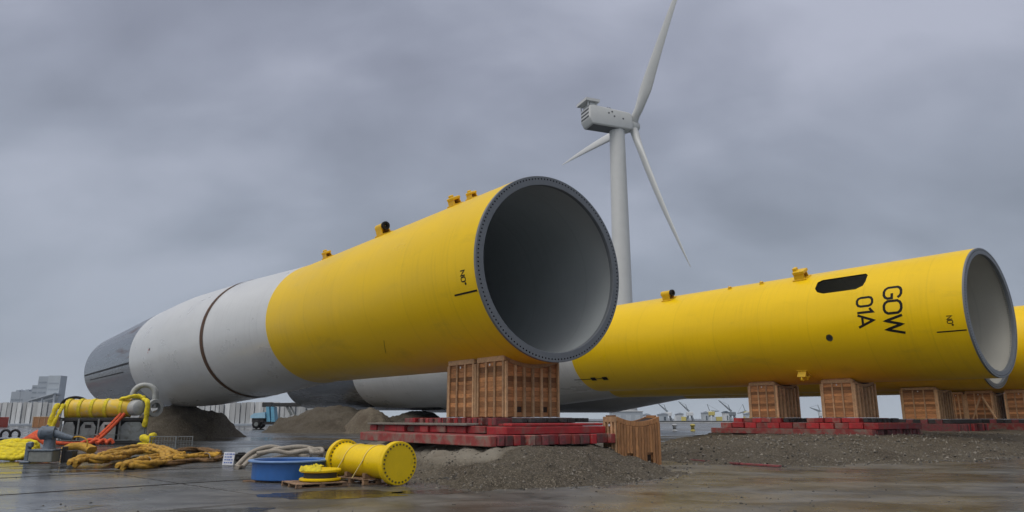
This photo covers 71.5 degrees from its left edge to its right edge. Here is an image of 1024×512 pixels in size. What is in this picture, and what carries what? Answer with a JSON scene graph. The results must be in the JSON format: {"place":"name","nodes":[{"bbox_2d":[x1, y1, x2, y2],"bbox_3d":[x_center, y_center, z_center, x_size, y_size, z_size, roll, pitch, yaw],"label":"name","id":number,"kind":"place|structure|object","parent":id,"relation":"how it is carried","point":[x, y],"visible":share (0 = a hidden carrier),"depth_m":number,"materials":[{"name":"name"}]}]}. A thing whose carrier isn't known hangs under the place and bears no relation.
{"place":"outdoors","nodes":[
{"label":"outdoors","id":0,"kind":"place"},
{"bbox_2d":[10,390,24,402],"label":"building","id":1,"kind":"structure","parent":0,"point":[15,396],"depth_m":623.22,"materials":[{"name":"grey concrete"}]},
{"bbox_2d":[19,389,31,402],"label":"building","id":2,"kind":"structure","parent":0,"point":[23,395],"depth_m":623.60,"materials":[{"name":"grey concrete"}]},
{"bbox_2d":[23,376,66,402],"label":"office block","id":3,"kind":"structure","parent":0,"point":[50,389],"depth_m":611.28,"materials":[{"name":"grey concrete"}]},
{"bbox_2d":[0,402,357,425],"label":"windbreak wall","id":4,"kind":"structure","parent":0,"point":[25,413],"depth_m":162.16,"materials":[{"name":"corrugated metal sheet"},{"name":"painted steel"}]},
{"bbox_2d":[0,423,1023,511],"bbox_3d":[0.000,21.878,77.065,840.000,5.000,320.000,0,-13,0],"label":"ground","id":5,"kind":"structure","parent":0,"point":[980,486],"depth_m":17.37,"materials":[{"name":"grey concrete"}]},
{"bbox_2d":[0,417,8,426],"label":"red container","id":6,"kind":"object","parent":5,"relation":"on","point":[4,421],"visible":0.91,"depth_m":137.68,"materials":[{"name":"red metal"}]},
{"bbox_2d":[0,429,20,439],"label":"hose loops","id":7,"kind":"object","parent":5,"relation":"on","point":[11,432],"visible":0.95,"depth_m":55.96,"materials":[{"name":"black rubber"}]},
{"bbox_2d":[0,438,39,460],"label":"sling heap","id":8,"kind":"object","parent":5,"relation":"on","point":[12,449],"visible":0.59,"depth_m":29.43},
{"bbox_2d":[21,430,56,444],"bbox_3d":[-29.397,11.271,44.116,2.090,1.034,1.256,0,-13,0],"label":"sling bundle","id":9,"kind":"object","parent":5,"relation":"on","point":[33,436],"visible":0.35,"depth_m":43.61,"materials":[{"name":"orange fabric"}]},
{"bbox_2d":[32,417,60,426],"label":"shipping crate","id":10,"kind":"object","parent":5,"relation":"on","point":[39,421],"visible":0.6,"depth_m":136.47,"materials":[{"name":"brown wood"}]},
{"bbox_2d":[19,425,87,462],"bbox_3d":[-17.976,7.420,28.160,2.269,1.450,1.117,5,-14,-20],"label":"deck winch","id":11,"kind":"object","parent":5,"relation":"on","point":[48,451],"visible":1,"depth_m":27.75,"materials":[{"name":"grey metal"}]},
{"bbox_2d":[0,505,108,511],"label":"puddle","id":12,"kind":"object","parent":5,"relation":"on","point":[45,509],"visible":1,"depth_m":13.69,"materials":[{"name":"grey liquid"}]},
{"bbox_2d":[0,469,128,473],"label":"puddle","id":13,"kind":"object","parent":5,"relation":"on","point":[66,471],"visible":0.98,"depth_m":23.18,"materials":[{"name":"grey liquid"}]},
{"bbox_2d":[61,442,96,452],"bbox_3d":[-21.552,9.566,35.450,1.442,0.525,0.846,0,-13,0],"label":"sling bundle","id":14,"kind":"object","parent":5,"relation":"on","point":[90,448],"visible":0.91,"depth_m":35.17,"materials":[{"name":"fabric"}]},
{"bbox_2d":[11,466,179,468],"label":"puddle","id":15,"kind":"object","parent":5,"relation":"on","point":[89,467],"visible":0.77,"depth_m":25.06,"materials":[{"name":"grey liquid"}]},
{"bbox_2d":[47,383,162,443],"bbox_3d":[-27.191,10.506,47.757,6.672,4.086,1.934,5,-14,-21],"label":"lifting tool","id":16,"kind":"object","parent":5,"relation":"on","point":[86,418],"visible":0.97,"depth_m":47.39,"materials":[{"name":"yellow metal"}]},
{"bbox_2d":[56,413,125,444],"bbox_3d":[-27.273,11.108,45.734,3.748,2.054,2.532,4,-13,-16],"label":"orange sling","id":17,"kind":"object","parent":16,"relation":"hanging from","point":[98,439],"visible":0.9,"depth_m":46.06,"materials":[{"name":"orange fabric"}]},
{"bbox_2d":[67,447,173,466],"bbox_3d":[-15.157,8.148,29.069,2.671,0.447,8.529,3,-13,-11],"label":"lifting sling","id":18,"kind":"object","parent":5,"relation":"on","point":[78,460],"visible":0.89,"depth_m":26.48,"materials":[{"name":"yellow fabric"}]},
{"bbox_2d":[97,443,185,454],"bbox_3d":[-17.491,9.217,33.731,3.451,0.450,8.592,6,-14,-25],"label":"lifting sling","id":19,"kind":"object","parent":5,"relation":"on","point":[127,447],"visible":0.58,"depth_m":32.29,"materials":[{"name":"orange fabric"}]},
{"bbox_2d":[115,453,172,469],"bbox_3d":[-13.471,7.696,26.708,1.441,0.381,6.121,4,-13,-16],"label":"lifting sling","id":20,"kind":"object","parent":5,"relation":"on","point":[146,462],"visible":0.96,"depth_m":24.55,"materials":[{"name":"yellow fabric"}]},
{"bbox_2d":[137,433,156,443],"bbox_3d":[-21.961,11.074,42.830,1.014,0.849,0.600,0,-13,0],"label":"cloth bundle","id":21,"kind":"object","parent":5,"relation":"on","point":[144,438],"visible":0.63,"depth_m":42.67,"materials":[{"name":"yellow fabric"}]},
{"bbox_2d":[149,436,176,448],"bbox_3d":[-19.497,10.428,39.708,1.630,0.720,0.500,-1,-13,6],"label":"panel","id":22,"kind":"object","parent":5,"relation":"on","point":[150,440],"visible":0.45,"depth_m":39.72,"materials":[{"name":"grey metal"}]},
{"bbox_2d":[174,436,193,448],"bbox_3d":[-18.324,10.428,39.708,1.080,0.720,0.500,-1,-13,6],"label":"panel","id":23,"kind":"object","parent":5,"relation":"on","point":[186,442],"visible":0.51,"depth_m":39.70,"materials":[{"name":"grey metal"}]},
{"bbox_2d":[160,455,223,465],"bbox_3d":[-12.473,8.021,27.910,1.259,0.235,5.007,-3,-13,13],"label":"lifting sling","id":24,"kind":"object","parent":5,"relation":"on","point":[189,460],"visible":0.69,"depth_m":27.68,"materials":[{"name":"fabric"}]},
{"bbox_2d":[138,405,246,438],"bbox_3d":[-30.305,15.128,65.177,11.700,2.998,11.700,0,-13,0],"label":"gravel heap","id":25,"kind":"object","parent":5,"relation":"on","point":[176,420],"visible":0.66,"depth_m":63.04,"materials":[{"name":"grey gravel"}]},
{"bbox_2d":[165,451,220,459],"bbox_3d":[-13.427,8.450,29.991,1.287,0.326,2.571,-10,-16,37],"label":"lifting sling","id":26,"kind":"object","parent":5,"relation":"on","point":[194,455],"visible":0.62,"depth_m":29.71,"materials":[{"name":"yellow fabric"}]},
{"bbox_2d":[175,447,223,454],"bbox_3d":[-15.510,9.501,34.561,2.316,0.321,5.279,6,-14,-26],"label":"lifting sling","id":27,"kind":"object","parent":5,"relation":"on","point":[196,449],"visible":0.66,"depth_m":35.75,"materials":[{"name":"yellow fabric"}]},
{"bbox_2d":[147,507,273,511],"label":"puddle","id":28,"kind":"object","parent":5,"relation":"on","point":[253,509],"visible":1,"depth_m":13.39,"materials":[{"name":"grey liquid"}]},
{"bbox_2d":[222,452,235,464],"bbox_3d":[-10.456,7.529,26.415,0.460,0.475,0.303,-3,-13,14],"label":"notice board","id":29,"kind":"object","parent":5,"relation":"on","point":[228,458],"visible":0.98,"depth_m":26.30,"materials":[{"name":"white"}]},
{"bbox_2d":[145,447,328,453],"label":"puddle","id":30,"kind":"object","parent":5,"relation":"on","point":[237,450],"visible":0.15,"depth_m":38.22,"materials":[{"name":"grey liquid"}]},
{"bbox_2d":[235,452,245,461],"bbox_3d":[-10.944,8.112,28.717,0.420,0.350,0.340,3,-13,-12],"label":"black block","id":31,"kind":"object","parent":5,"relation":"on","point":[239,456],"depth_m":28.57,"materials":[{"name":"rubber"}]},
{"bbox_2d":[236,428,266,429],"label":"puddle","id":32,"kind":"object","parent":5,"relation":"on","point":[251,429],"visible":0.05,"depth_m":108.83,"materials":[{"name":"grey liquid"}]},
{"bbox_2d":[154,438,357,441],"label":"puddle","id":33,"kind":"object","parent":5,"relation":"on","point":[222,439],"visible":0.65,"depth_m":57.90,"materials":[{"name":"grey liquid"}]},
{"bbox_2d":[243,480,281,481],"bbox_3d":[-6.320,6.306,20.101,2.100,0.040,1.320,0,-13,0],"label":"timber bearer","id":34,"kind":"object","parent":5,"relation":"on","point":[259,481],"visible":0.25,"depth_m":19.45,"materials":[{"name":"brown wood"}]},
{"bbox_2d":[248,457,325,480],"bbox_3d":[-6.320,6.031,20.164,2.220,0.525,2.220,0,-13,0],"label":"round tub","id":35,"kind":"object","parent":34,"relation":"on","point":[277,469],"visible":0.8,"depth_m":19.29,"materials":[{"name":"blue plastic"}]},
{"bbox_2d":[250,402,301,428],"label":"telehandler","id":36,"kind":"object","parent":5,"relation":"on","point":[269,416],"visible":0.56,"depth_m":118.33,"materials":[{"name":"blue metal"}]},
{"bbox_2d":[234,445,324,468],"bbox_3d":[-8.220,7.111,25.233,3.007,0.805,1.299,4,-13,-16],"label":"hawser","id":37,"kind":"object","parent":5,"relation":"on","point":[286,451],"visible":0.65,"depth_m":25.11,"materials":[{"name":"white fabric"}]},
{"bbox_2d":[262,405,361,432],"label":"gravel heap","id":38,"kind":"object","parent":5,"relation":"on","point":[334,419],"visible":0.69,"depth_m":85.24,"materials":[{"name":"grey gravel"}]},
{"bbox_2d":[281,480,347,488],"bbox_3d":[-5.095,5.867,18.337,1.350,0.109,1.250,9,-15,-33],"label":"pallet","id":39,"kind":"object","parent":5,"relation":"on","point":[297,484],"visible":0.85,"depth_m":18.02,"materials":[{"name":"brown wood"}]},
{"bbox_2d":[299,463,340,481],"bbox_3d":[-5.000,5.625,18.546,1.070,0.438,1.076,0,-13,0],"label":"flange stack","id":40,"kind":"object","parent":39,"relation":"on","point":[316,472],"visible":1,"depth_m":18.16,"materials":[{"name":"yellow metal"}]},
{"bbox_2d":[257,490,408,498],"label":"puddle","id":41,"kind":"object","parent":5,"relation":"on","point":[338,494],"visible":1,"depth_m":16.20,"materials":[{"name":"grey liquid"}]},
{"bbox_2d":[338,476,386,484],"bbox_3d":[-4.015,6.074,19.308,0.950,0.139,1.500,12,-17,-42],"label":"pallet","id":42,"kind":"object","parent":5,"relation":"on","point":[350,480],"visible":0.49,"depth_m":18.85,"materials":[{"name":"brown wood"}]},
{"bbox_2d":[343,472,373,478],"bbox_3d":[-3.895,5.940,19.338,1.000,0.135,1.020,12,-17,-42],"label":"wooden chock","id":43,"kind":"object","parent":42,"relation":"on","point":[364,475],"visible":0.47,"depth_m":18.82,"materials":[{"name":"brown wood"}]},
{"bbox_2d":[325,439,416,485],"bbox_3d":[-3.902,5.595,19.410,1.254,1.100,2.910,12,-17,-42],"label":"pipe spool","id":44,"kind":"object","parent":42,"relation":"on","point":[393,463],"visible":0.91,"depth_m":18.68},
{"bbox_2d":[343,407,392,432],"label":"gravel heap","id":45,"kind":"object","parent":5,"relation":"on","point":[360,420],"visible":0.7,"depth_m":82.43,"materials":[{"name":"beige gravel"}]},
{"bbox_2d":[389,411,439,421],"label":"gravel heap","id":46,"kind":"object","parent":5,"relation":"on","point":[411,414],"visible":0.31,"depth_m":109.19,"materials":[{"name":"grey gravel"}]},
{"bbox_2d":[398,489,470,494],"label":"puddle","id":47,"kind":"object","parent":5,"relation":"on","point":[440,491],"visible":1,"depth_m":16.86,"materials":[{"name":"grey liquid"}]},
{"bbox_2d":[16,461,1022,511],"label":"ground stones","id":48,"kind":"object","parent":5,"relation":"on","point":[670,484],"visible":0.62,"depth_m":15.39,"materials":[{"name":"grey stone"}]},
{"bbox_2d":[367,441,687,490],"bbox_3d":[-0.477,7.747,28.406,13.002,1.043,21.564,5,-14,-22],"label":"gravel heap","id":49,"kind":"object","parent":5,"relation":"on","point":[497,480],"visible":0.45,"depth_m":20.47,"materials":[{"name":"grey gravel"}]},
{"bbox_2d":[360,431,614,446],"bbox_3d":[-1.312,6.872,27.014,5.341,0.345,9.410,10,-16,-36],"label":"timber mat","id":50,"kind":"object","parent":49,"relation":"on","point":[473,439],"visible":0.83,"depth_m":23.89,"materials":[{"name":"red wood"}]},
{"bbox_2d":[370,425,605,434],"bbox_3d":[-1.373,6.757,27.858,4.498,0.268,9.796,10,-16,-36],"label":"timber mat","id":51,"kind":"object","parent":50,"relation":"on","point":[505,430],"visible":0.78,"depth_m":24.58,"materials":[{"name":"red wood"}]},
{"bbox_2d":[368,422,481,425],"bbox_3d":[-3.594,6.510,27.575,0.668,0.089,7.547,10,-16,-36],"label":"timber mat","id":52,"kind":"object","parent":51,"relation":"on","point":[437,424],"visible":1,"depth_m":26.48,"materials":[{"name":"red wood"}]},
{"bbox_2d":[405,417,560,425],"bbox_3d":[-1.089,6.615,28.462,3.849,0.292,6.468,10,-16,-36],"label":"timber mat","id":53,"kind":"object","parent":51,"relation":"on","point":[487,421],"visible":0.53,"depth_m":26.39,"materials":[{"name":"red wood"}]},
{"bbox_2d":[446,359,476,416],"bbox_3d":[-0.963,5.354,28.624,2.704,2.226,2.048,10,-16,-36],"label":"saddle crate","id":54,"kind":"object","parent":53,"relation":"on","point":[461,388],"visible":0.47,"depth_m":27.82,"materials":[{"name":"brown wood"}]},
{"bbox_2d":[476,355,559,416],"bbox_3d":[0.236,5.014,27.098,2.704,2.210,1.868,10,-16,-36],"label":"saddle crate","id":55,"kind":"object","parent":53,"relation":"on","point":[507,387],"visible":0.98,"depth_m":26.36,"materials":[{"name":"brown wood"}]},
{"bbox_2d":[84,176,618,406],"bbox_3d":[-24.381,7.676,59.397,9.479,9.479,85.100,10,-16,-36],"label":"monopile","id":56,"kind":"object","parent":55,"relation":"on","point":[524,270],"visible":0.98,"depth_m":31.90,"materials":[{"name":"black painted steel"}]},
{"bbox_2d":[499,423,602,425],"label":"timber mat","id":57,"kind":"object","parent":51,"relation":"on","point":[549,424],"visible":1,"depth_m":23.93,"materials":[{"name":"red wood"}]},
{"bbox_2d":[512,418,588,422],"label":"timber mat","id":58,"kind":"object","parent":57,"relation":"on","point":[541,420],"visible":1,"depth_m":25.29,"materials":[{"name":"wood"}]},
{"bbox_2d":[603,415,661,464],"bbox_3d":[4.385,6.722,25.914,2.334,1.793,0.758,10,-16,-36],"label":"saddle crate","id":59,"kind":"object","parent":49,"relation":"on","point":[640,438],"visible":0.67,"depth_m":25.57,"materials":[{"name":"brown wood"}]},
{"bbox_2d":[406,444,695,492],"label":"gravel stones","id":60,"kind":"object","parent":5,"relation":"on","point":[523,481],"visible":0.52,"depth_m":20.06,"materials":[{"name":"grey gravel"}]},
{"bbox_2d":[562,0,690,410],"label":"wind turbine","id":61,"kind":"object","parent":5,"relation":"on","point":[616,125],"visible":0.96,"depth_m":221.97,"materials":[{"name":"white metal"}]},
{"bbox_2d":[575,422,729,422],"bbox_3d":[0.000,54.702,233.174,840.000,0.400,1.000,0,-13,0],"label":"quay edge","id":62,"kind":"object","parent":5,"relation":"on","point":[664,422],"depth_m":232.71,"materials":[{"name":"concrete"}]},
{"bbox_2d":[690,424,695,430],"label":"mooring bollard","id":63,"kind":"object","parent":5,"relation":"on","point":[692,427],"visible":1,"depth_m":96.77,"materials":[{"name":"yellow metal"}]},
{"bbox_2d":[690,459,739,464],"bbox_3d":[7.792,7.958,27.480,0.160,0.070,2.765,6,-14,-26],"label":"red plank","id":64,"kind":"object","parent":5,"relation":"on","point":[732,463],"visible":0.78,"depth_m":26.58,"materials":[{"name":"red wood"}]},
{"bbox_2d":[733,462,781,466],"bbox_3d":[8.876,7.581,25.827,0.160,0.070,1.954,9,-16,-36],"label":"red plank","id":65,"kind":"object","parent":5,"relation":"on","point":[754,464],"visible":0.92,"depth_m":25.62,"materials":[{"name":"red wood"}]},
{"bbox_2d":[661,429,1023,465],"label":"gravel heap","id":66,"kind":"object","parent":5,"relation":"on","point":[830,454],"visible":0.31,"depth_m":31.36,"materials":[{"name":"grey gravel"}]},
{"bbox_2d":[711,428,921,435],"bbox_3d":[18.946,11.071,45.003,6.170,0.357,10.699,10,-16,-37],"label":"timber mat","id":67,"kind":"object","parent":66,"relation":"on","point":[872,432],"visible":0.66,"depth_m":42.10,"materials":[{"name":"red wood"}]},
{"bbox_2d":[721,422,921,429],"bbox_3d":[19.274,10.708,44.990,5.597,0.355,10.385,10,-16,-37],"label":"timber mat","id":68,"kind":"object","parent":67,"relation":"on","point":[832,425],"visible":0.9,"depth_m":42.14,"materials":[{"name":"red wood"}]},
{"bbox_2d":[734,418,783,421],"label":"timber mat","id":69,"kind":"object","parent":68,"relation":"on","point":[758,420],"visible":0.7,"depth_m":46.21,"materials":[{"name":"red wood"}]},
{"bbox_2d":[747,381,800,417],"bbox_3d":[17.522,9.599,47.554,2.704,2.364,2.168,10,-16,-37],"label":"saddle crate","id":70,"kind":"object","parent":69,"relation":"on","point":[769,399],"visible":0.98,"depth_m":46.77,"materials":[{"name":"brown wood"}]},
{"bbox_2d":[287,248,1016,407],"bbox_3d":[-2.209,10.731,73.291,9.440,9.440,91.100,10,-16,-37],"label":"monopile","id":71,"kind":"object","parent":70,"relation":"on","point":[948,316],"visible":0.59,"depth_m":43.87,"materials":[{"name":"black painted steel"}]},
{"bbox_2d":[783,418,806,421],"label":"timber mat","id":72,"kind":"object","parent":68,"relation":"on","point":[795,419],"visible":0.59,"depth_m":45.17,"materials":[{"name":"black wood"}]},
{"bbox_2d":[807,418,871,422],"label":"timber mat","id":73,"kind":"object","parent":68,"relation":"on","point":[835,420],"visible":0.76,"depth_m":42.26,"materials":[{"name":"red wood"}]},
{"bbox_2d":[820,378,878,417],"bbox_3d":[20.667,8.726,43.610,2.704,2.313,2.188,10,-16,-37],"label":"saddle crate","id":74,"kind":"object","parent":73,"relation":"on","point":[844,397],"visible":0.99,"depth_m":42.83,"materials":[{"name":"brown wood"}]},
{"bbox_2d":[863,418,898,422],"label":"timber mat","id":75,"kind":"object","parent":68,"relation":"on","point":[881,420],"visible":1,"depth_m":42.20,"materials":[{"name":"black wood"}]},
{"bbox_2d":[922,424,988,431],"bbox_3d":[30.668,13.019,53.995,5.571,0.597,7.899,10,-16,-37],"label":"timber mat","id":76,"kind":"object","parent":66,"relation":"on","point":[954,427],"visible":0.26,"depth_m":50.40,"materials":[{"name":"red wood"}]},
{"bbox_2d":[872,419,978,423],"bbox_3d":[30.637,12.587,54.133,5.200,0.316,6.974,10,-16,-37],"label":"timber mat","id":77,"kind":"object","parent":76,"relation":"on","point":[944,421],"visible":0.6,"depth_m":51.19,"materials":[{"name":"wood"}]},
{"bbox_2d":[899,387,954,418],"bbox_3d":[31.288,11.111,53.612,2.704,2.310,2.648,10,-16,-37],"label":"saddle crate","id":78,"kind":"object","parent":77,"relation":"on","point":[926,403],"visible":0.89,"depth_m":52.77,"materials":[{"name":"brown wood"}]},
{"bbox_2d":[355,375,1008,409],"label":"monopile","id":79,"kind":"object","parent":78,"relation":"on","point":[988,383],"visible":0.12,"depth_m":65.78,"materials":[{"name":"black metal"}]},
{"bbox_2d":[969,423,1023,429],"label":"timber mat","id":80,"kind":"object","parent":66,"relation":"on","point":[1011,426],"visible":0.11,"depth_m":55.99,"materials":[{"name":"red wood"}]},
{"bbox_2d":[978,419,1023,422],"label":"timber mat","id":81,"kind":"object","parent":80,"relation":"on","point":[1001,420],"visible":0.62,"depth_m":56.54,"materials":[{"name":"black wood"}]},
{"bbox_2d":[952,392,966,418],"bbox_3d":[38.711,12.830,60.972,2.704,2.230,1.298,10,-16,-37],"label":"saddle crate","id":82,"kind":"object","parent":81,"relation":"on","point":[959,406],"visible":0.52,"depth_m":60.07,"materials":[{"name":"brown wood"}]},
{"bbox_2d":[972,397,980,418],"bbox_3d":[38.353,12.545,58.711,0.801,1.836,0.120,-8,-15,30],"label":"timber prop","id":83,"kind":"object","parent":81,"relation":"on","point":[976,407],"visible":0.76,"depth_m":58.66,"materials":[{"name":"brown wood"}]},
{"bbox_2d":[964,390,1006,418],"bbox_3d":[39.755,12.498,59.672,2.704,2.299,2.198,10,-16,-37],"label":"saddle crate","id":84,"kind":"object","parent":81,"relation":"on","point":[995,402],"visible":0.92,"depth_m":58.86,"materials":[{"name":"brown wood"}]},
{"bbox_2d":[421,305,1023,412],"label":"monopile","id":85,"kind":"object","parent":84,"relation":"on","point":[1015,380],"visible":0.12,"depth_m":82.57,"materials":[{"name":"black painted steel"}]},
{"bbox_2d":[981,396,996,418],"bbox_3d":[38.878,12.368,57.936,0.120,1.850,1.125,3,-13,-15],"label":"timber prop","id":86,"kind":"object","parent":81,"relation":"on","point":[988,406],"visible":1,"depth_m":57.93,"materials":[{"name":"brown wood"}]},
{"bbox_2d":[1003,389,1023,418],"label":"saddle crate","id":87,"kind":"object","parent":81,"relation":"on","point":[1014,402],"visible":0.96,"depth_m":56.99,"materials":[{"name":"brown wood"}]},
{"bbox_2d":[661,432,1023,466],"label":"gravel stones","id":88,"kind":"object","parent":5,"relation":"on","point":[831,438],"visible":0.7,"depth_m":31.59,"materials":[{"name":"grey gravel"}]},
{"bbox_2d":[0,0,1023,418],"label":"sky","id":89,"kind":"structure","parent":0,"point":[156,156],"materials":[{"name":"grey"}]},
{"bbox_2d":[589,419,733,421],"bbox_3d":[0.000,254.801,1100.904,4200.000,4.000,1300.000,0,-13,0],"label":"shore","id":90,"kind":"structure","parent":0,"point":[601,420],"depth_m":467.51,"materials":[{"name":"grey concrete"}]},
{"bbox_2d":[609,411,643,420],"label":"transformer station","id":91,"kind":"object","parent":90,"relation":"on","point":[631,415],"visible":0.43,"depth_m":198.09,"materials":[{"name":"white metal"}]},
{"bbox_2d":[657,413,668,420],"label":"harbour shed","id":92,"kind":"structure","parent":90,"relation":"on","point":[663,416],"depth_m":470.07,"materials":[{"name":"white metal"}]},
{"bbox_2d":[659,404,672,420],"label":"harbour crane","id":93,"kind":"object","parent":90,"relation":"on","point":[669,415],"visible":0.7,"depth_m":491.45,"materials":[{"name":"white metal"}]},
{"bbox_2d":[675,413,683,416],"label":"harbour shed","id":94,"kind":"structure","parent":90,"relation":"on","point":[678,414],"depth_m":478.12,"materials":[{"name":"white metal"}]},
{"bbox_2d":[679,402,694,420],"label":"harbour crane","id":95,"kind":"object","parent":90,"relation":"on","point":[688,413],"visible":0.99,"depth_m":491.45,"materials":[{"name":"white metal"}]},
{"bbox_2d":[701,411,708,420],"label":"harbour shed","id":96,"kind":"structure","parent":90,"relation":"on","point":[704,416],"depth_m":477.19,"materials":[{"name":"white metal"}]},
{"bbox_2d":[707,404,718,416],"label":"harbour crane","id":97,"kind":"object","parent":90,"relation":"on","point":[712,413],"visible":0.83,"depth_m":491.45,"materials":[{"name":"yellow metal"}]},
{"bbox_2d":[721,411,729,420],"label":"harbour shed","id":98,"kind":"structure","parent":90,"relation":"on","point":[725,415],"depth_m":476.36,"materials":[{"name":"white metal"}]},
{"bbox_2d":[718,400,735,420],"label":"harbour crane","id":99,"kind":"object","parent":90,"relation":"on","point":[731,414],"visible":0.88,"depth_m":492.63,"materials":[{"name":"grey metal"}]},
{"bbox_2d":[743,412,749,416],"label":"harbour shed","id":100,"kind":"structure","parent":90,"relation":"on","point":[746,414],"depth_m":475.34,"materials":[{"name":"white metal"}]},
{"bbox_2d":[810,405,821,417],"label":"harbour crane","id":101,"kind":"object","parent":90,"relation":"on","point":[819,413],"visible":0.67,"depth_m":493.38,"materials":[{"name":"white metal"}]}
]}

